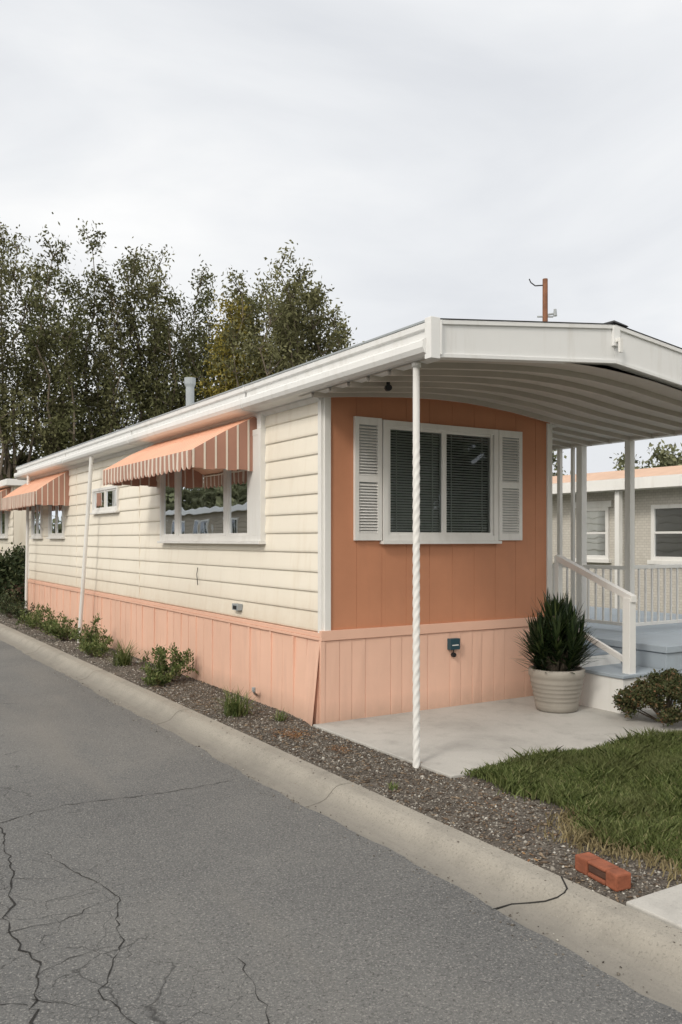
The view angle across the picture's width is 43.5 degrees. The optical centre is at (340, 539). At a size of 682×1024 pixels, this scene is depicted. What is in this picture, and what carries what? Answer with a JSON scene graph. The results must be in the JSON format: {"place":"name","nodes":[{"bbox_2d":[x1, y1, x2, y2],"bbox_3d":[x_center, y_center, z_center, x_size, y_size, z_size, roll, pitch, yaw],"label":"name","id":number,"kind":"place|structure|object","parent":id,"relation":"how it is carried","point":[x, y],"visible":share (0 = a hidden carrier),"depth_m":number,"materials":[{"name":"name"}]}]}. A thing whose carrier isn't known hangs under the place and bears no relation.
{"place":"outdoors","nodes":[
{"label":"outdoors","id":0,"kind":"place"},
{"bbox_2d":[0,479,26,607],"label":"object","id":1,"kind":"object","parent":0,"point":[19,526],"visible":0.16,"depth_m":20.06,"materials":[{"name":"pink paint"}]},
{"bbox_2d":[0,510,8,538],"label":"windows","id":2,"kind":"structure","parent":1,"relation":"attached to","point":[4,519],"depth_m":20.70,"materials":[{"name":"white paint"}]},
{"bbox_2d":[0,486,13,557],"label":"siding","id":3,"kind":"object","parent":1,"relation":"attached to","point":[5,544],"visible":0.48,"depth_m":20.38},
{"bbox_2d":[0,487,10,510],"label":"awning","id":4,"kind":"object","parent":3,"relation":"attached to","point":[5,492],"visible":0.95,"depth_m":20.17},
{"bbox_2d":[184,377,195,405],"bbox_3d":[-2.107,-1.915,11.933,0.200,0.670,0.200,0,0,-32],"label":"vent pipe","id":5,"kind":"object","parent":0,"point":[189,383],"visible":0.64,"depth_m":11.88,"materials":[{"name":"grey metal"}]},
{"bbox_2d":[0,641,681,1023],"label":"road","id":6,"kind":"structure","parent":0,"point":[148,875],"depth_m":4.13,"materials":[{"name":"grey asphalt"}]},
{"bbox_2d":[0,0,681,474],"label":"sky","id":7,"kind":"structure","parent":0,"point":[426,158],"materials":[{"name":"white"}]},
{"bbox_2d":[384,382,549,423],"bbox_3d":[1.281,-1.332,8.199,2.800,0.168,0.835,0,0,-32],"label":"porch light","id":8,"kind":"object","parent":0,"point":[388,387],"visible":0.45,"depth_m":8.70,"materials":[{"name":"black metal"}]},
{"bbox_2d":[299,359,681,450],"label":"porch ceiling","id":9,"kind":"structure","parent":0,"point":[582,404],"depth_m":7.94,"materials":[{"name":"white metal"}]},
{"bbox_2d":[461,727,681,887],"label":"lawn","id":10,"kind":"structure","parent":0,"point":[623,792],"depth_m":5.63,"materials":[{"name":"green plant"}]},
{"bbox_2d":[552,488,681,613],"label":"walls","id":11,"kind":"structure","parent":0,"point":[645,500],"depth_m":15.82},
{"bbox_2d":[552,465,681,495],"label":"roof","id":12,"kind":"structure","parent":11,"relation":"on","point":[667,477],"depth_m":15.53,"materials":[{"name":"white paint"}]},
{"bbox_2d":[575,490,681,608],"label":"windows","id":13,"kind":"structure","parent":11,"relation":"attached to","point":[666,534],"depth_m":15.64,"materials":[{"name":"white paint"}]},
{"bbox_2d":[626,884,681,930],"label":"concrete walkway","id":14,"kind":"structure","parent":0,"point":[664,906],"depth_m":3.92,"materials":[{"name":"grey concrete"}]},
{"bbox_3d":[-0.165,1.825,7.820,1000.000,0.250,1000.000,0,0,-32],"label":"ground","id":15,"kind":"structure","parent":0,"visible":0},
{"bbox_2d":[0,542,27,609],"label":"hedge","id":16,"kind":"object","parent":15,"relation":"on","point":[12,568],"visible":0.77,"depth_m":19.49,"materials":[{"name":"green plant"}]},
{"bbox_2d":[0,222,83,480],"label":"tree","id":17,"kind":"object","parent":15,"relation":"on","point":[10,430],"visible":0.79,"depth_m":31.52,"materials":[{"name":"green plant"}]},
{"bbox_2d":[0,423,96,478],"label":"distant trees","id":18,"kind":"object","parent":15,"relation":"on","point":[19,462],"depth_m":33.98,"materials":[{"name":"green plant"}]},
{"bbox_2d":[3,212,152,458],"bbox_3d":[-10.046,-5.046,32.295,5.194,13.708,5.554,0,0,-32],"label":"tree","id":19,"kind":"object","parent":15,"relation":"on","point":[74,429],"visible":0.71,"depth_m":31.38,"materials":[{"name":"green plant"}]},
{"bbox_2d":[76,236,210,440],"bbox_3d":[-7.707,-4.872,33.322,5.531,13.362,4.818,0,0,-32],"label":"tree","id":20,"kind":"object","parent":15,"relation":"on","point":[152,293],"visible":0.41,"depth_m":32.26,"materials":[{"name":"green plant"}]},
{"bbox_2d":[32,547,315,631],"bbox_3d":[-2.244,0.185,13.948,2.878,3.030,12.618,0,0,-32],"label":"siding","id":21,"kind":"object","parent":15,"relation":"on","point":[190,608],"visible":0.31,"depth_m":17.60,"materials":[{"name":"white paint"}]},
{"bbox_2d":[28,579,536,725],"bbox_3d":[-2.287,1.282,13.887,3.000,0.895,12.642,0,0,-32],"label":"skirting","id":22,"kind":"object","parent":21,"relation":"attached to","point":[312,677],"visible":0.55,"depth_m":8.70,"materials":[{"name":"pink paint"}]},
{"bbox_2d":[29,402,317,631],"bbox_3d":[-3.472,-0.237,13.183,0.018,2.185,12.600,0,0,-32],"label":"siding","id":23,"kind":"object","parent":22,"relation":"on","point":[263,582],"visible":0.69,"depth_m":9.89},
{"bbox_2d":[2,471,69,510],"bbox_3d":[-6.043,-0.929,16.785,0.612,0.671,3.194,0,0,-32],"label":"awning","id":24,"kind":"object","parent":23,"relation":"attached to","point":[53,489],"visible":0.99,"depth_m":15.57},
{"bbox_2d":[30,494,64,538],"bbox_3d":[-5.473,-0.545,17.235,0.980,1.070,2.740,0,0,-32],"label":"window","id":25,"kind":"structure","parent":23,"relation":"attached to","point":[56,522],"depth_m":16.77,"materials":[{"name":"white paint"}]},
{"bbox_2d":[90,486,118,514],"bbox_3d":[-3.554,-0.620,13.742,0.570,0.420,1.420,0,0,-32],"label":"window","id":26,"kind":"structure","parent":23,"relation":"attached to","point":[105,500],"depth_m":13.58,"materials":[{"name":"white paint"}]},
{"bbox_2d":[102,417,256,486],"bbox_3d":[-2.003,-1.000,10.083,0.752,0.611,3.124,0,0,-32],"label":"window awning","id":27,"kind":"object","parent":23,"relation":"attached to","point":[229,446],"depth_m":8.94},
{"bbox_2d":[157,413,265,543],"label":"side window","id":28,"kind":"structure","parent":23,"relation":"attached to","point":[209,506],"depth_m":9.77,"materials":[{"name":"white paint"}]},
{"bbox_2d":[196,568,459,694],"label":"wall fixtures","id":29,"kind":"object","parent":23,"relation":"attached to","point":[453,644],"depth_m":8.54,"materials":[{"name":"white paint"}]},
{"bbox_2d":[331,397,545,629],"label":"front wall","id":30,"kind":"structure","parent":22,"relation":"on","point":[371,584],"depth_m":8.48,"materials":[{"name":"orange paint"}]},
{"bbox_2d":[353,416,521,539],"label":"shutters","id":31,"kind":"object","parent":30,"relation":"attached to","point":[367,478],"visible":1,"depth_m":8.09,"materials":[{"name":"white paint"}]},
{"bbox_2d":[379,420,501,543],"bbox_3d":[0.881,-0.545,8.707,1.482,1.180,0.585,0,0,-32],"label":"front window","id":32,"kind":"structure","parent":30,"relation":"attached to","point":[459,484],"depth_m":8.61,"materials":[{"name":"white paint"}]},
{"bbox_2d":[28,397,551,632],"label":"corner trim","id":33,"kind":"structure","parent":21,"relation":"attached to","point":[324,513],"depth_m":7.82,"materials":[{"name":"beige"}]},
{"bbox_2d":[122,254,227,426],"bbox_3d":[-6.118,-4.764,34.117,5.278,13.138,5.609,0,0,-32],"label":"tree","id":34,"kind":"object","parent":15,"relation":"on","point":[195,337],"visible":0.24,"depth_m":32.56,"materials":[{"name":"green plant"}]},
{"bbox_2d":[161,286,272,413],"bbox_3d":[-4.442,-4.036,33.315,5.188,11.675,4.222,0,0,18],"label":"tree","id":35,"kind":"object","parent":15,"relation":"on","point":[183,394],"visible":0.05,"depth_m":32.18,"materials":[{"name":"green plant"}]},
{"bbox_2d":[194,284,274,399],"bbox_3d":[-3.637,-4.023,31.887,3.841,11.669,3.502,0,0,-32],"label":"tree","id":36,"kind":"object","parent":15,"relation":"on","point":[211,391],"visible":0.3,"depth_m":31.71,"materials":[{"name":"green plant"}]},
{"bbox_2d":[204,239,350,389],"bbox_3d":[-2.400,-4.420,30.710,4.926,12.453,4.996,0,0,-32],"label":"tree","id":37,"kind":"object","parent":15,"relation":"on","point":[287,311],"visible":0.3,"depth_m":30.05,"materials":[{"name":"green plant"}]},
{"bbox_2d":[260,273,363,376],"bbox_3d":[-0.894,-3.924,31.199,4.190,11.469,4.107,0,0,-32],"label":"tree","id":38,"kind":"object","parent":15,"relation":"on","point":[341,326],"visible":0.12,"depth_m":30.64,"materials":[{"name":"green plant"}]},
{"bbox_2d":[0,623,681,1012],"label":"kerb","id":39,"kind":"structure","parent":15,"relation":"on","point":[640,949],"depth_m":4.76,"materials":[{"name":"concrete"}]},
{"bbox_2d":[0,613,681,994],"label":"gravel bed","id":40,"kind":"object","parent":15,"relation":"on","point":[496,843],"visible":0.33,"depth_m":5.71,"materials":[{"name":"grey gravel"}]},
{"bbox_2d":[0,587,27,617],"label":"garden plant","id":41,"kind":"object","parent":40,"relation":"on","point":[5,606],"visible":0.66,"depth_m":18.31,"materials":[{"name":"green plant"}]},
{"bbox_2d":[7,600,34,622],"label":"garden plant","id":42,"kind":"object","parent":40,"relation":"on","point":[16,610],"visible":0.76,"depth_m":17.32,"materials":[{"name":"green plant"}]},
{"bbox_2d":[15,604,44,628],"bbox_3d":[-5.912,1.452,16.250,0.510,0.505,0.590,0,0,-3],"label":"garden plant","id":43,"kind":"object","parent":40,"relation":"on","point":[28,620],"visible":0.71,"depth_m":16.20,"materials":[{"name":"green plant"}]},
{"bbox_2d":[26,603,62,633],"bbox_3d":[-5.308,1.426,15.233,0.601,0.584,0.665,0,0,-6],"label":"garden plant","id":44,"kind":"object","parent":40,"relation":"on","point":[36,622],"visible":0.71,"depth_m":15.25,"materials":[{"name":"green plant"}]},
{"bbox_2d":[25,456,93,642],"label":"eave posts","id":45,"kind":"object","parent":40,"relation":"on","point":[86,532],"visible":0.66,"depth_m":13.87,"materials":[{"name":"white metal"}]},
{"bbox_2d":[41,615,84,639],"bbox_3d":[-4.639,1.482,14.351,0.749,0.447,0.822,0,0,-32],"label":"garden plant","id":46,"kind":"object","parent":40,"relation":"on","point":[57,630],"visible":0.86,"depth_m":14.23,"materials":[{"name":"green plant"}]},
{"bbox_2d":[69,613,113,647],"bbox_3d":[-3.739,1.393,12.815,0.660,0.624,0.692,0,0,-32],"label":"garden plant","id":47,"kind":"object","parent":40,"relation":"on","point":[95,636],"visible":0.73,"depth_m":12.79,"materials":[{"name":"green plant"}]},
{"bbox_2d":[77,639,109,656],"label":"garden plant","id":48,"kind":"object","parent":40,"relation":"on","point":[92,651],"visible":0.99,"depth_m":12.24,"materials":[{"name":"green plant"}]},
{"bbox_2d":[104,638,144,666],"bbox_3d":[-2.899,1.499,11.494,0.662,0.402,0.796,0,0,-32],"label":"garden plant","id":49,"kind":"object","parent":40,"relation":"on","point":[123,658],"visible":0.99,"depth_m":11.47,"materials":[{"name":"green plant"}]},
{"bbox_2d":[141,669,174,685],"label":"garden plant","id":50,"kind":"object","parent":40,"relation":"on","point":[155,678],"visible":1,"depth_m":9.85,"materials":[{"name":"green plant"}]},
{"bbox_2d":[138,642,197,680],"bbox_3d":[-2.061,1.460,10.163,0.708,0.490,0.569,0,0,-32],"label":"garden plant","id":51,"kind":"object","parent":40,"relation":"on","point":[174,667],"visible":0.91,"depth_m":10.12,"materials":[{"name":"green plant"}]},
{"bbox_2d":[210,686,256,717],"bbox_3d":[-0.996,1.540,8.215,0.619,0.321,0.500,0,0,-6],"label":"garden plant","id":52,"kind":"object","parent":40,"relation":"on","point":[233,708],"visible":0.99,"depth_m":8.20,"materials":[{"name":"green plant"}]},
{"bbox_2d":[270,709,289,720],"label":"garden plant","id":53,"kind":"object","parent":40,"relation":"on","point":[280,718],"visible":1,"depth_m":7.99,"materials":[{"name":"green plant"}]},
{"bbox_2d":[189,701,570,860],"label":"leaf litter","id":54,"kind":"object","parent":40,"relation":"on","point":[287,731],"visible":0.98,"depth_m":7.20,"materials":[{"name":"brown plant"}]},
{"bbox_2d":[386,781,403,790],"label":"garden plant","id":55,"kind":"object","parent":40,"relation":"on","point":[393,786],"visible":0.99,"depth_m":5.79,"materials":[{"name":"green plant"}]},
{"bbox_2d":[411,361,420,767],"bbox_3d":[0.560,0.190,6.364,0.070,3.020,0.070,0,0,-32],"label":"porch post","id":56,"kind":"object","parent":40,"relation":"on","point":[416,366],"visible":1,"depth_m":6.34,"materials":[{"name":"white metal"}]},
{"bbox_2d":[17,316,681,479],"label":"porch fascia","id":57,"kind":"structure","parent":56,"relation":"on","point":[617,345],"depth_m":6.77,"materials":[{"name":"white metal"}]},
{"bbox_2d":[14,322,439,480],"bbox_3d":[-3.157,-1.420,12.431,0.274,0.316,14.710,0,0,-32],"label":"gutter","id":58,"kind":"object","parent":57,"relation":"attached to","point":[280,392],"visible":0.92,"depth_m":8.52,"materials":[{"name":"paint"}]},
{"bbox_2d":[16,320,424,467],"bbox_3d":[-3.203,-1.571,12.403,0.076,0.019,14.710,0,0,-32],"label":"drip edge","id":59,"kind":"object","parent":58,"relation":"on","point":[403,328],"visible":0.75,"depth_m":8.23,"materials":[{"name":"grey metal"}]},
{"bbox_2d":[579,364,681,390],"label":"roof sheet","id":60,"kind":"object","parent":57,"relation":"on","point":[610,368],"visible":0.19,"depth_m":8.26,"materials":[{"name":"black metal"}]},
{"bbox_2d":[575,852,630,891],"bbox_3d":[1.301,1.653,4.261,0.096,0.082,0.310,0,0,-24],"label":"clay brick","id":61,"kind":"object","parent":40,"relation":"on","point":[604,872],"visible":1,"depth_m":4.21,"materials":[{"name":"brick"}]},
{"bbox_2d":[313,696,681,778],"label":"concrete slab","id":62,"kind":"structure","parent":15,"relation":"on","point":[454,740],"depth_m":7.49,"materials":[{"name":"grey concrete"}]},
{"bbox_2d":[514,588,604,712],"bbox_3d":[2.111,1.066,8.407,0.933,1.212,0.966,0,0,-32],"label":"potted plant","id":63,"kind":"object","parent":62,"relation":"on","point":[556,639],"visible":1,"depth_m":8.24,"materials":[{"name":"green plant"}]},
{"bbox_2d":[552,555,681,713],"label":"porch deck","id":64,"kind":"structure","parent":62,"relation":"on","point":[631,640],"depth_m":8.87,"materials":[{"name":"blue paint"}]},
{"bbox_2d":[611,667,681,725],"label":"shrub","id":65,"kind":"object","parent":62,"relation":"on","point":[656,690],"visible":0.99,"depth_m":7.67,"materials":[{"name":"green plant"}]},
{"bbox_2d":[529,278,556,320],"bbox_3d":[5.893,-2.904,24.968,0.832,9.407,0.174,0,0,-2],"label":"utility pole","id":66,"kind":"object","parent":15,"relation":"on","point":[545,313],"visible":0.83,"depth_m":24.92,"materials":[{"name":"brown wood"}]},
{"bbox_2d":[557,441,634,626],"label":"carport posts","id":67,"kind":"object","parent":15,"relation":"on","point":[581,518],"visible":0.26,"depth_m":10.48,"materials":[{"name":"white metal"}]},
{"bbox_2d":[552,439,681,475],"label":"distant trees","id":68,"kind":"object","parent":15,"relation":"on","point":[663,458],"depth_m":52.67,"materials":[{"name":"green plant"}]}
]}

